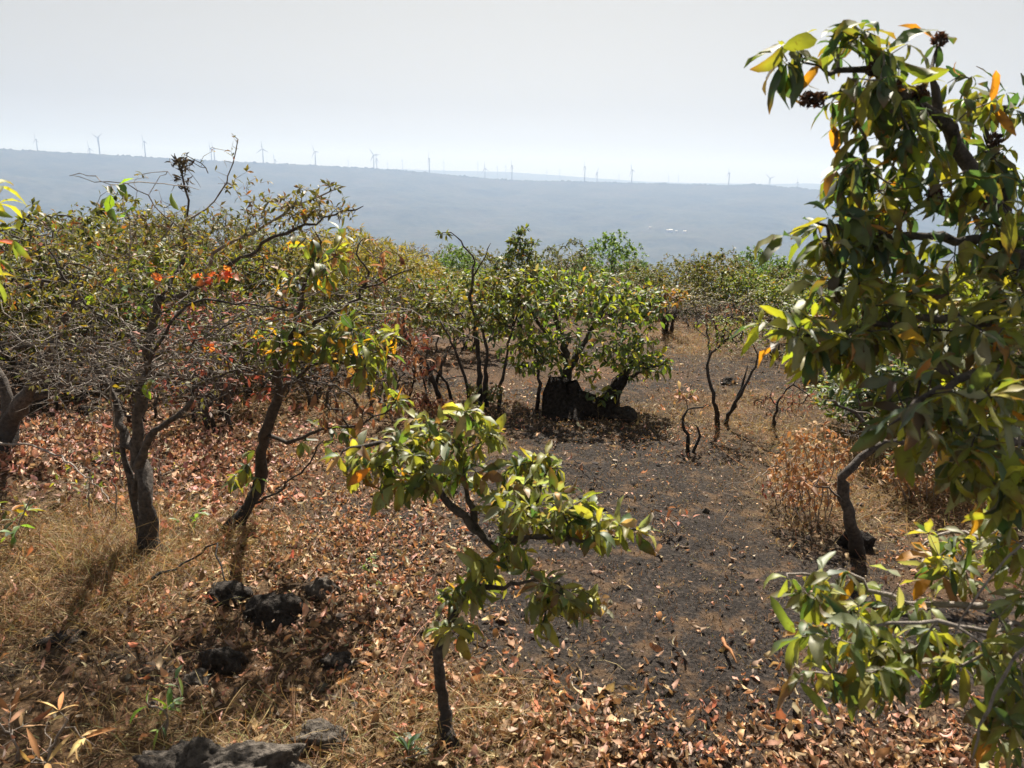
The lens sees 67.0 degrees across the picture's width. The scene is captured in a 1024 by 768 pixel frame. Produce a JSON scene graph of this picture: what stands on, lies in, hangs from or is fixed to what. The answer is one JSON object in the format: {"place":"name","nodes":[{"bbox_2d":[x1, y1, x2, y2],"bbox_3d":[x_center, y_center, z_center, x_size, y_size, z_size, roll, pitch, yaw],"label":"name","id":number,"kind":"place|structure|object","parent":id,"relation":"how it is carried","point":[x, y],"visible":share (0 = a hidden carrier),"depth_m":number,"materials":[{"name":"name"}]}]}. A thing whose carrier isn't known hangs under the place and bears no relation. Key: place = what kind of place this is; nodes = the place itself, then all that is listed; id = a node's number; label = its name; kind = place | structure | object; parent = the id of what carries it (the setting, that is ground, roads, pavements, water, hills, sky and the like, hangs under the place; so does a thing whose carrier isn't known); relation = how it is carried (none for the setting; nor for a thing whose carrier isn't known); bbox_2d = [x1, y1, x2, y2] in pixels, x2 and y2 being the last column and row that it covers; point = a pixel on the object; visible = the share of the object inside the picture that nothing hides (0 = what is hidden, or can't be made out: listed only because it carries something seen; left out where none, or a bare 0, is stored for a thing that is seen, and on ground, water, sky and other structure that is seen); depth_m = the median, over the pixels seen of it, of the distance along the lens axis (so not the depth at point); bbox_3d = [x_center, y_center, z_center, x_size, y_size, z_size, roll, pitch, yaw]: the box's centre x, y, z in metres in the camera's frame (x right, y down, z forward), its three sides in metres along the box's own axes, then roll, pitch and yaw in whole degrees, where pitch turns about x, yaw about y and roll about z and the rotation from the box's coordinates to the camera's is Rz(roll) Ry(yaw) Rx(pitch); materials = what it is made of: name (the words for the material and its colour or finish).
{"place":"outdoors","nodes":[
{"label":"outdoors","id":0,"kind":"place"},
{"bbox_2d":[0,288,1023,767],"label":"ground","id":1,"kind":"structure","parent":0,"point":[704,680],"depth_m":3.13,"materials":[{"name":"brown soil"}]},
{"bbox_2d":[0,179,31,302],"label":"broadleaf sapling","id":2,"kind":"object","parent":1,"relation":"on","point":[17,248],"visible":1,"depth_m":1.88,"materials":[{"name":"green plant"}]},
{"bbox_2d":[0,496,46,548],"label":"seedling","id":3,"kind":"object","parent":1,"relation":"on","point":[14,531],"visible":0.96,"depth_m":3.37,"materials":[{"name":"green plant"}]},
{"bbox_2d":[0,688,54,761],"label":"seedling","id":4,"kind":"object","parent":1,"relation":"on","point":[3,705],"visible":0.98,"depth_m":2.19,"materials":[{"name":"brown plant"}]},
{"bbox_2d":[0,321,113,410],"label":"bare shrub","id":5,"kind":"object","parent":1,"relation":"on","point":[14,393],"visible":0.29,"depth_m":5.45,"materials":[{"name":"brown plant"}]},
{"bbox_2d":[0,442,114,504],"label":"fallen stick","id":6,"kind":"object","parent":1,"relation":"on","point":[37,447],"visible":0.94,"depth_m":4.24,"materials":[{"name":"brown wood"}]},
{"bbox_2d":[33,629,87,648],"bbox_3d":[-1.598,0.905,2.734,0.149,0.046,0.140,2,14,0],"label":"rock","id":7,"kind":"object","parent":1,"relation":"on","point":[60,635],"visible":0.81,"depth_m":2.71,"materials":[{"name":"grey stone"}]},
{"bbox_2d":[0,212,122,385],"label":"leafy shrub","id":8,"kind":"object","parent":1,"relation":"on","point":[42,276],"visible":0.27,"depth_m":5.85,"materials":[{"name":"green plant"}]},
{"bbox_2d":[19,692,116,767],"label":"seedling","id":9,"kind":"object","parent":1,"relation":"on","point":[35,747],"visible":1,"depth_m":2.09,"materials":[{"name":"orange plant"}]},
{"bbox_2d":[5,330,142,400],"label":"bare shrub","id":10,"kind":"object","parent":1,"relation":"on","point":[76,396],"visible":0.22,"depth_m":5.73,"materials":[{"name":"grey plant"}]},
{"bbox_2d":[50,462,106,505],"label":"seedling","id":11,"kind":"object","parent":1,"relation":"on","point":[89,494],"visible":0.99,"depth_m":3.75,"materials":[{"name":"green plant"}]},
{"bbox_2d":[0,218,162,454],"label":"leaning tree","id":12,"kind":"object","parent":1,"relation":"on","point":[12,416],"visible":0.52,"depth_m":4.49,"materials":[{"name":"green plant"}]},
{"bbox_2d":[0,185,197,372],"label":"leafy shrub","id":13,"kind":"object","parent":1,"relation":"on","point":[96,213],"visible":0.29,"depth_m":6.25,"materials":[{"name":"green plant"}]},
{"bbox_2d":[47,202,151,286],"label":"leafy shrub","id":14,"kind":"object","parent":1,"relation":"on","point":[81,208],"visible":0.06,"depth_m":18.65,"materials":[{"name":"green plant"}]},
{"bbox_2d":[29,311,180,380],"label":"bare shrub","id":15,"kind":"object","parent":1,"relation":"on","point":[127,320],"visible":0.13,"depth_m":6.18,"materials":[{"name":"grey plant"}]},
{"bbox_2d":[43,321,213,422],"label":"bare shrub","id":16,"kind":"object","parent":1,"relation":"on","point":[132,405],"visible":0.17,"depth_m":5.14,"materials":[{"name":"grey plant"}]},
{"bbox_2d":[70,173,198,522],"bbox_3d":[-1.624,-0.029,3.225,0.709,1.640,0.301,8,16,25],"label":"climbing vine","id":17,"kind":"object","parent":1,"relation":"on","point":[108,202],"visible":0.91,"depth_m":3.00,"materials":[{"name":"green plant"}]},
{"bbox_2d":[82,222,196,283],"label":"umbrella shrub","id":18,"kind":"object","parent":1,"relation":"on","point":[159,231],"visible":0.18,"depth_m":14.93,"materials":[{"name":"green plant"}]},
{"bbox_2d":[130,665,184,745],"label":"seedling","id":19,"kind":"object","parent":1,"relation":"on","point":[170,704],"visible":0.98,"depth_m":2.27,"materials":[{"name":"green plant"}]},
{"bbox_2d":[123,204,204,272],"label":"leafy shrub","id":20,"kind":"object","parent":1,"relation":"on","point":[163,218],"visible":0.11,"depth_m":21.41,"materials":[{"name":"green plant"}]},
{"bbox_2d":[104,237,271,374],"bbox_3d":[-2.710,-0.623,6.564,1.315,1.286,1.447,6,15,18],"label":"broadleaf bush","id":21,"kind":"object","parent":1,"relation":"on","point":[151,269],"visible":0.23,"depth_m":6.27,"materials":[{"name":"green plant"}]},
{"bbox_2d":[151,543,224,580],"bbox_3d":[-1.277,0.726,3.153,0.328,0.126,0.171,4,15,8],"label":"fallen stick","id":22,"kind":"object","parent":1,"relation":"on","point":[171,570],"visible":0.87,"depth_m":3.16,"materials":[{"name":"brown wood"}]},
{"bbox_2d":[0,384,381,645],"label":"red leaf litter","id":23,"kind":"object","parent":1,"relation":"on","point":[106,438],"visible":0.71,"depth_m":4.48,"materials":[{"name":"brown plant"}]},
{"bbox_2d":[183,668,211,686],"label":"rock","id":24,"kind":"object","parent":1,"relation":"on","point":[195,678],"visible":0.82,"depth_m":2.53,"materials":[{"name":"grey stone"}]},
{"bbox_2d":[127,316,272,421],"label":"bare shrub","id":25,"kind":"object","parent":1,"relation":"on","point":[219,388],"visible":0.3,"depth_m":5.18,"materials":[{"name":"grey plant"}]},
{"bbox_2d":[124,277,305,432],"bbox_3d":[-1.899,-0.169,5.065,1.143,1.094,1.097,-4,15,-20],"label":"red leaved shrub","id":26,"kind":"object","parent":1,"relation":"on","point":[226,386],"visible":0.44,"depth_m":4.95,"materials":[{"name":"grey plant"}]},
{"bbox_2d":[173,204,265,266],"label":"leafy shrub","id":27,"kind":"object","parent":1,"relation":"on","point":[204,217],"visible":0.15,"depth_m":17.76,"materials":[{"name":"green plant"}]},
{"bbox_2d":[132,736,311,767],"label":"rock","id":28,"kind":"object","parent":1,"relation":"on","point":[199,752],"visible":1,"depth_m":2.08,"materials":[{"name":"grey stone"}]},
{"bbox_2d":[199,646,248,674],"bbox_3d":[-0.981,0.929,2.624,0.163,0.096,0.120,2,14,0],"label":"rock","id":29,"kind":"object","parent":1,"relation":"on","point":[230,659],"visible":0.8,"depth_m":2.58,"materials":[{"name":"black stone"}]},
{"bbox_2d":[206,580,253,606],"bbox_3d":[-1.117,0.822,3.056,0.190,0.080,0.142,2,14,0],"label":"rock","id":30,"kind":"object","parent":1,"relation":"on","point":[240,591],"visible":0.82,"depth_m":3.02,"materials":[{"name":"grey stone"}]},
{"bbox_2d":[166,242,310,366],"bbox_3d":[-2.465,-0.678,6.964,1.316,1.227,1.289,9,16,25],"label":"bare shrub","id":31,"kind":"object","parent":1,"relation":"on","point":[246,288],"visible":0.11,"depth_m":6.82,"materials":[{"name":"brown plant"}]},
{"bbox_2d":[0,133,480,557],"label":"thorny tree","id":32,"kind":"object","parent":1,"relation":"on","point":[137,444],"visible":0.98,"depth_m":3.12,"materials":[{"name":"grey plant"}]},
{"bbox_2d":[186,287,326,397],"bbox_3d":[-1.946,-0.281,5.899,1.103,0.876,1.187,1,14,-1],"label":"tree","id":33,"kind":"object","parent":1,"relation":"on","point":[247,360],"visible":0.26,"depth_m":5.79,"materials":[{"name":"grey plant"}]},
{"bbox_2d":[182,235,334,362],"bbox_3d":[-2.319,-0.751,7.164,1.365,1.271,1.269,12,17,34],"label":"leafy shrub","id":34,"kind":"object","parent":1,"relation":"on","point":[281,251],"visible":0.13,"depth_m":6.97,"materials":[{"name":"green plant"}]},
{"bbox_2d":[151,223,375,367],"bbox_3d":[-2.233,-0.766,7.081,2.016,1.359,1.848,-11,19,-41],"label":"umbrella shrub","id":35,"kind":"object","parent":1,"relation":"on","point":[336,271],"visible":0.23,"depth_m":6.69,"materials":[{"name":"green plant"}]},
{"bbox_2d":[242,592,304,630],"bbox_3d":[-0.902,0.851,2.929,0.234,0.120,0.195,2,14,0],"label":"rock","id":36,"kind":"object","parent":1,"relation":"on","point":[267,609],"visible":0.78,"depth_m":2.89,"materials":[{"name":"black stone"}]},
{"bbox_2d":[0,473,561,767],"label":"tall grass","id":37,"kind":"structure","parent":1,"relation":"on","point":[110,554],"depth_m":3.24,"materials":[{"name":"beige plant"}]},
{"bbox_2d":[250,329,384,405],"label":"bare shrub","id":38,"kind":"object","parent":1,"relation":"on","point":[315,390],"visible":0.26,"depth_m":5.72,"materials":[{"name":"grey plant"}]},
{"bbox_2d":[220,217,416,531],"bbox_3d":[-0.893,0.043,3.346,0.962,1.535,0.733,2,14,0],"label":"broadleaf tree","id":39,"kind":"object","parent":1,"relation":"on","point":[365,363],"visible":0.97,"depth_m":3.24,"materials":[{"name":"green plant"}]},
{"bbox_2d":[289,718,351,754],"bbox_3d":[-0.566,1.043,2.296,0.168,0.073,0.128,9,16,26],"label":"rock","id":40,"kind":"object","parent":1,"relation":"on","point":[329,735],"visible":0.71,"depth_m":2.27,"materials":[{"name":"grey stone"}]},
{"bbox_2d":[304,577,340,600],"bbox_3d":[-0.758,0.812,3.081,0.146,0.088,0.114,2,14,0],"label":"rock","id":41,"kind":"object","parent":1,"relation":"on","point":[319,583],"visible":0.72,"depth_m":3.06,"materials":[{"name":"grey stone"}]},
{"bbox_2d":[319,651,356,673],"bbox_3d":[-0.598,0.949,2.655,0.128,0.057,0.106,12,17,34],"label":"rock","id":42,"kind":"object","parent":1,"relation":"on","point":[329,660],"visible":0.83,"depth_m":2.63,"materials":[{"name":"grey stone"}]},
{"bbox_2d":[265,220,426,299],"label":"feathery shrub","id":43,"kind":"object","parent":1,"relation":"on","point":[370,260],"visible":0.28,"depth_m":8.82,"materials":[{"name":"green plant"}]},
{"bbox_2d":[285,286,420,376],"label":"leafy shrub","id":44,"kind":"object","parent":1,"relation":"on","point":[326,310],"visible":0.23,"depth_m":6.64,"materials":[{"name":"green plant"}]},
{"bbox_2d":[304,342,438,413],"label":"bare shrub","id":45,"kind":"object","parent":1,"relation":"on","point":[368,393],"visible":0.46,"depth_m":5.49,"materials":[{"name":"brown plant"}]},
{"bbox_2d":[330,236,442,304],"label":"feathery shrub","id":46,"kind":"object","parent":1,"relation":"on","point":[414,252],"visible":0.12,"depth_m":10.89,"materials":[{"name":"green plant"}]},
{"bbox_2d":[348,262,441,344],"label":"leafy shrub","id":47,"kind":"object","parent":1,"relation":"on","point":[388,274],"visible":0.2,"depth_m":8.23,"materials":[{"name":"green plant"}]},
{"bbox_2d":[389,731,436,765],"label":"seedling","id":48,"kind":"object","parent":1,"relation":"on","point":[412,739],"visible":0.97,"depth_m":2.23,"materials":[{"name":"green plant"}]},
{"bbox_2d":[363,256,470,320],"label":"feathery shrub","id":49,"kind":"object","parent":1,"relation":"on","point":[438,272],"visible":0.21,"depth_m":9.91,"materials":[{"name":"green plant"}]},
{"bbox_2d":[379,308,464,419],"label":"burnt shrub","id":50,"kind":"object","parent":1,"relation":"on","point":[427,402],"visible":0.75,"depth_m":5.42,"materials":[{"name":"brown plant"}]},
{"bbox_2d":[367,285,485,382],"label":"bare shrub","id":51,"kind":"object","parent":1,"relation":"on","point":[433,356],"visible":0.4,"depth_m":6.57,"materials":[{"name":"brown plant"}]},
{"bbox_2d":[428,243,488,295],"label":"bright green bush","id":52,"kind":"object","parent":1,"relation":"on","point":[467,258],"visible":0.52,"depth_m":13.74,"materials":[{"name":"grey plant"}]},
{"bbox_2d":[414,267,514,349],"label":"broadleaf bush","id":53,"kind":"object","parent":1,"relation":"on","point":[464,284],"visible":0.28,"depth_m":7.94,"materials":[{"name":"green plant"}]},
{"bbox_2d":[396,229,542,409],"bbox_3d":[-0.343,-0.498,5.904,1.172,1.346,0.955,2,14,0],"label":"multi stem shrub","id":54,"kind":"object","parent":1,"relation":"on","point":[438,308],"visible":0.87,"depth_m":5.82,"materials":[{"name":"green plant"}]},
{"bbox_2d":[317,394,660,750],"bbox_3d":[-0.025,0.558,2.319,0.916,1.043,0.588,6,15,18],"label":"broadleaf sapling","id":55,"kind":"object","parent":1,"relation":"on","point":[425,482],"visible":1,"depth_m":2.19,"materials":[{"name":"green plant"}]},
{"bbox_2d":[0,301,1021,767],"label":"brown stubble","id":56,"kind":"object","parent":1,"relation":"on","point":[598,561],"visible":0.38,"depth_m":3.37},
{"bbox_2d":[0,311,1023,767],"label":"dry grass","id":57,"kind":"structure","parent":1,"relation":"on","point":[42,617],"depth_m":3.08,"materials":[{"name":"beige plant"}]},
{"bbox_2d":[0,312,1023,767],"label":"leaf litter","id":58,"kind":"object","parent":1,"relation":"on","point":[422,644],"visible":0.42,"depth_m":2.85,"materials":[{"name":"brown plant"}]},
{"bbox_2d":[483,223,553,327],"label":"dark bush","id":59,"kind":"object","parent":1,"relation":"on","point":[512,252],"visible":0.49,"depth_m":9.81,"materials":[{"name":"green plant"}]},
{"bbox_2d":[506,323,558,410],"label":"thin shrub","id":60,"kind":"object","parent":1,"relation":"on","point":[542,344],"visible":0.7,"depth_m":5.68,"materials":[{"name":"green plant"}]},
{"bbox_2d":[528,237,601,312],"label":"grey green shrub","id":61,"kind":"object","parent":1,"relation":"on","point":[554,252],"visible":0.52,"depth_m":11.83,"materials":[{"name":"green plant"}]},
{"bbox_2d":[469,263,673,421],"bbox_3d":[0.440,-0.322,5.892,1.562,1.207,1.076,2,14,0],"label":"coppiced bush","id":62,"kind":"object","parent":1,"relation":"on","point":[564,396],"visible":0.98,"depth_m":5.68,"materials":[{"name":"green plant"}]},
{"bbox_2d":[566,229,650,309],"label":"bright green bush","id":63,"kind":"object","parent":1,"relation":"on","point":[611,257],"visible":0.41,"depth_m":12.74,"materials":[{"name":"green plant"}]},
{"bbox_2d":[572,275,661,314],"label":"umbrella shrub","id":64,"kind":"object","parent":1,"relation":"on","point":[610,283],"visible":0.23,"depth_m":11.65,"materials":[{"name":"green plant"}]},
{"bbox_2d":[609,405,639,423],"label":"rock","id":65,"kind":"object","parent":1,"relation":"on","point":[629,412],"visible":0.61,"depth_m":5.58,"materials":[{"name":"black stone"}]},
{"bbox_2d":[605,261,677,316],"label":"leafy shrub","id":66,"kind":"object","parent":1,"relation":"on","point":[655,272],"visible":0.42,"depth_m":11.84,"materials":[{"name":"green plant"}]},
{"bbox_2d":[604,271,678,316],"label":"leafy shrub","id":67,"kind":"object","parent":1,"relation":"on","point":[644,277],"visible":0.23,"depth_m":11.71,"materials":[{"name":"green plant"}]},
{"bbox_2d":[642,281,693,334],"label":"burnt shrub","id":68,"kind":"object","parent":1,"relation":"on","point":[665,296],"visible":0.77,"depth_m":9.37,"materials":[{"name":"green plant"}]},
{"bbox_2d":[647,253,713,306],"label":"leafy shrub","id":69,"kind":"object","parent":1,"relation":"on","point":[672,272],"visible":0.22,"depth_m":13.31,"materials":[{"name":"green plant"}]},
{"bbox_2d":[646,283,729,318],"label":"umbrella shrub","id":70,"kind":"object","parent":1,"relation":"on","point":[690,285],"visible":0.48,"depth_m":11.63,"materials":[{"name":"green plant"}]},
{"bbox_2d":[672,381,707,452],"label":"burnt shrub","id":71,"kind":"object","parent":1,"relation":"on","point":[680,396],"visible":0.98,"depth_m":4.93,"materials":[{"name":"brown plant"}]},
{"bbox_2d":[675,247,754,315],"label":"leafy shrub","id":72,"kind":"object","parent":1,"relation":"on","point":[719,258],"visible":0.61,"depth_m":12.30,"materials":[{"name":"green plant"}]},
{"bbox_2d":[670,293,762,319],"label":"umbrella shrub","id":73,"kind":"object","parent":1,"relation":"on","point":[740,302],"visible":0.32,"depth_m":11.65,"materials":[{"name":"green plant"}]},
{"bbox_2d":[697,301,745,339],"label":"burnt shrub","id":74,"kind":"object","parent":1,"relation":"on","point":[724,316],"visible":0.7,"depth_m":8.84,"materials":[{"name":"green plant"}]},
{"bbox_2d":[690,257,771,310],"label":"umbrella shrub","id":75,"kind":"object","parent":1,"relation":"on","point":[730,264],"visible":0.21,"depth_m":13.71,"materials":[{"name":"green plant"}]},
{"bbox_2d":[694,305,775,424],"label":"burnt shrub","id":76,"kind":"object","parent":1,"relation":"on","point":[738,395],"visible":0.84,"depth_m":5.37,"materials":[{"name":"green plant"}]},
{"bbox_2d":[708,267,775,317],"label":"broadleaf bush","id":77,"kind":"object","parent":1,"relation":"on","point":[744,281],"visible":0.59,"depth_m":11.86,"materials":[{"name":"green plant"}]},
{"bbox_2d":[718,245,781,292],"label":"bright green bush","id":78,"kind":"object","parent":1,"relation":"on","point":[750,256],"visible":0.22,"depth_m":15.76,"materials":[{"name":"green plant"}]},
{"bbox_2d":[728,289,798,320],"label":"leafy shrub","id":79,"kind":"object","parent":1,"relation":"on","point":[747,298],"visible":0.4,"depth_m":11.22,"materials":[{"name":"green plant"}]},
{"bbox_2d":[743,253,809,312],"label":"bright green bush","id":80,"kind":"object","parent":1,"relation":"on","point":[777,260],"visible":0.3,"depth_m":13.26,"materials":[{"name":"green plant"}]},
{"bbox_2d":[752,381,813,427],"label":"shrub","id":81,"kind":"object","parent":1,"relation":"on","point":[777,410],"visible":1,"depth_m":5.27,"materials":[{"name":"brown plant"}]},
{"bbox_2d":[761,468,804,505],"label":"dry weed","id":82,"kind":"object","parent":1,"relation":"on","point":[769,485],"visible":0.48,"depth_m":4.16,"materials":[{"name":"brown plant"}]},
{"bbox_2d":[754,261,816,307],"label":"leafy shrub","id":83,"kind":"object","parent":1,"relation":"on","point":[777,277],"visible":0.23,"depth_m":12.87,"materials":[{"name":"green plant"}]},
{"bbox_2d":[752,273,827,312],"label":"broadleaf bush","id":84,"kind":"object","parent":1,"relation":"on","point":[776,290],"visible":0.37,"depth_m":10.96,"materials":[{"name":"green plant"}]},
{"bbox_2d":[766,420,863,524],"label":"dry weed","id":85,"kind":"object","parent":1,"relation":"on","point":[794,470],"visible":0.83,"depth_m":3.86,"materials":[{"name":"brown plant"}]},
{"bbox_2d":[803,270,890,331],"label":"broadleaf bush","id":86,"kind":"object","parent":1,"relation":"on","point":[816,298],"visible":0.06,"depth_m":8.53,"materials":[{"name":"green plant"}]},
{"bbox_2d":[834,530,875,550],"bbox_3d":[1.642,0.739,3.694,0.182,0.110,0.153,2,14,0],"label":"rock","id":87,"kind":"object","parent":1,"relation":"on","point":[868,539],"visible":0.44,"depth_m":3.66,"materials":[{"name":"grey stone"}]},
{"bbox_2d":[785,393,960,557],"bbox_3d":[1.589,0.447,3.429,0.910,0.866,0.421,-1,15,-9],"label":"bare tree","id":88,"kind":"object","parent":1,"relation":"on","point":[855,542],"visible":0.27,"depth_m":3.38,"materials":[{"name":"grey plant"}]},
{"bbox_2d":[820,351,928,419],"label":"dark leaf shrub","id":89,"kind":"object","parent":1,"relation":"on","point":[851,401],"visible":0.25,"depth_m":4.96,"materials":[{"name":"green plant"}]},
{"bbox_2d":[804,362,946,438],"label":"broadleaf bush","id":90,"kind":"object","parent":1,"relation":"on","point":[860,427],"visible":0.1,"depth_m":5.40,"materials":[{"name":"green plant"}]},
{"bbox_2d":[728,19,1023,537],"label":"broadleaf tree","id":91,"kind":"object","parent":1,"relation":"on","point":[888,102],"visible":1,"depth_m":1.61,"materials":[{"name":"green plant"}]},
{"bbox_2d":[763,426,1023,767],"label":"leafy shrub","id":92,"kind":"object","parent":1,"relation":"on","point":[858,684],"visible":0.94,"depth_m":1.60,"materials":[{"name":"green plant"}]},
{"bbox_2d":[870,445,963,500],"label":"dry weed","id":93,"kind":"object","parent":1,"relation":"on","point":[885,472],"visible":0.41,"depth_m":4.25,"materials":[{"name":"brown plant"}]},
{"bbox_2d":[898,281,1023,389],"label":"leafy shrub","id":94,"kind":"object","parent":1,"relation":"on","point":[921,324],"visible":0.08,"depth_m":5.94,"materials":[{"name":"green plant"}]},
{"bbox_2d":[953,542,1023,638],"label":"bare shoot","id":95,"kind":"object","parent":1,"relation":"on","point":[992,575],"visible":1,"depth_m":1.38,"materials":[{"name":"brown plant"}]},
{"bbox_2d":[972,646,1023,759],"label":"bare shoot","id":96,"kind":"object","parent":1,"relation":"on","point":[1001,680],"visible":1,"depth_m":1.38,"materials":[{"name":"brown plant"}]},
{"bbox_2d":[0,148,1023,305],"bbox_3d":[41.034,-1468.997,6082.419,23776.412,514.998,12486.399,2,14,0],"label":"hills","id":97,"kind":"structure","parent":0,"point":[482,209],"depth_m":4150.10,"materials":[{"name":"grey"}]},
{"bbox_2d":[0,0,1023,190],"label":"sky","id":98,"kind":"structure","parent":0,"point":[659,89],"materials":[{"name":"white"}]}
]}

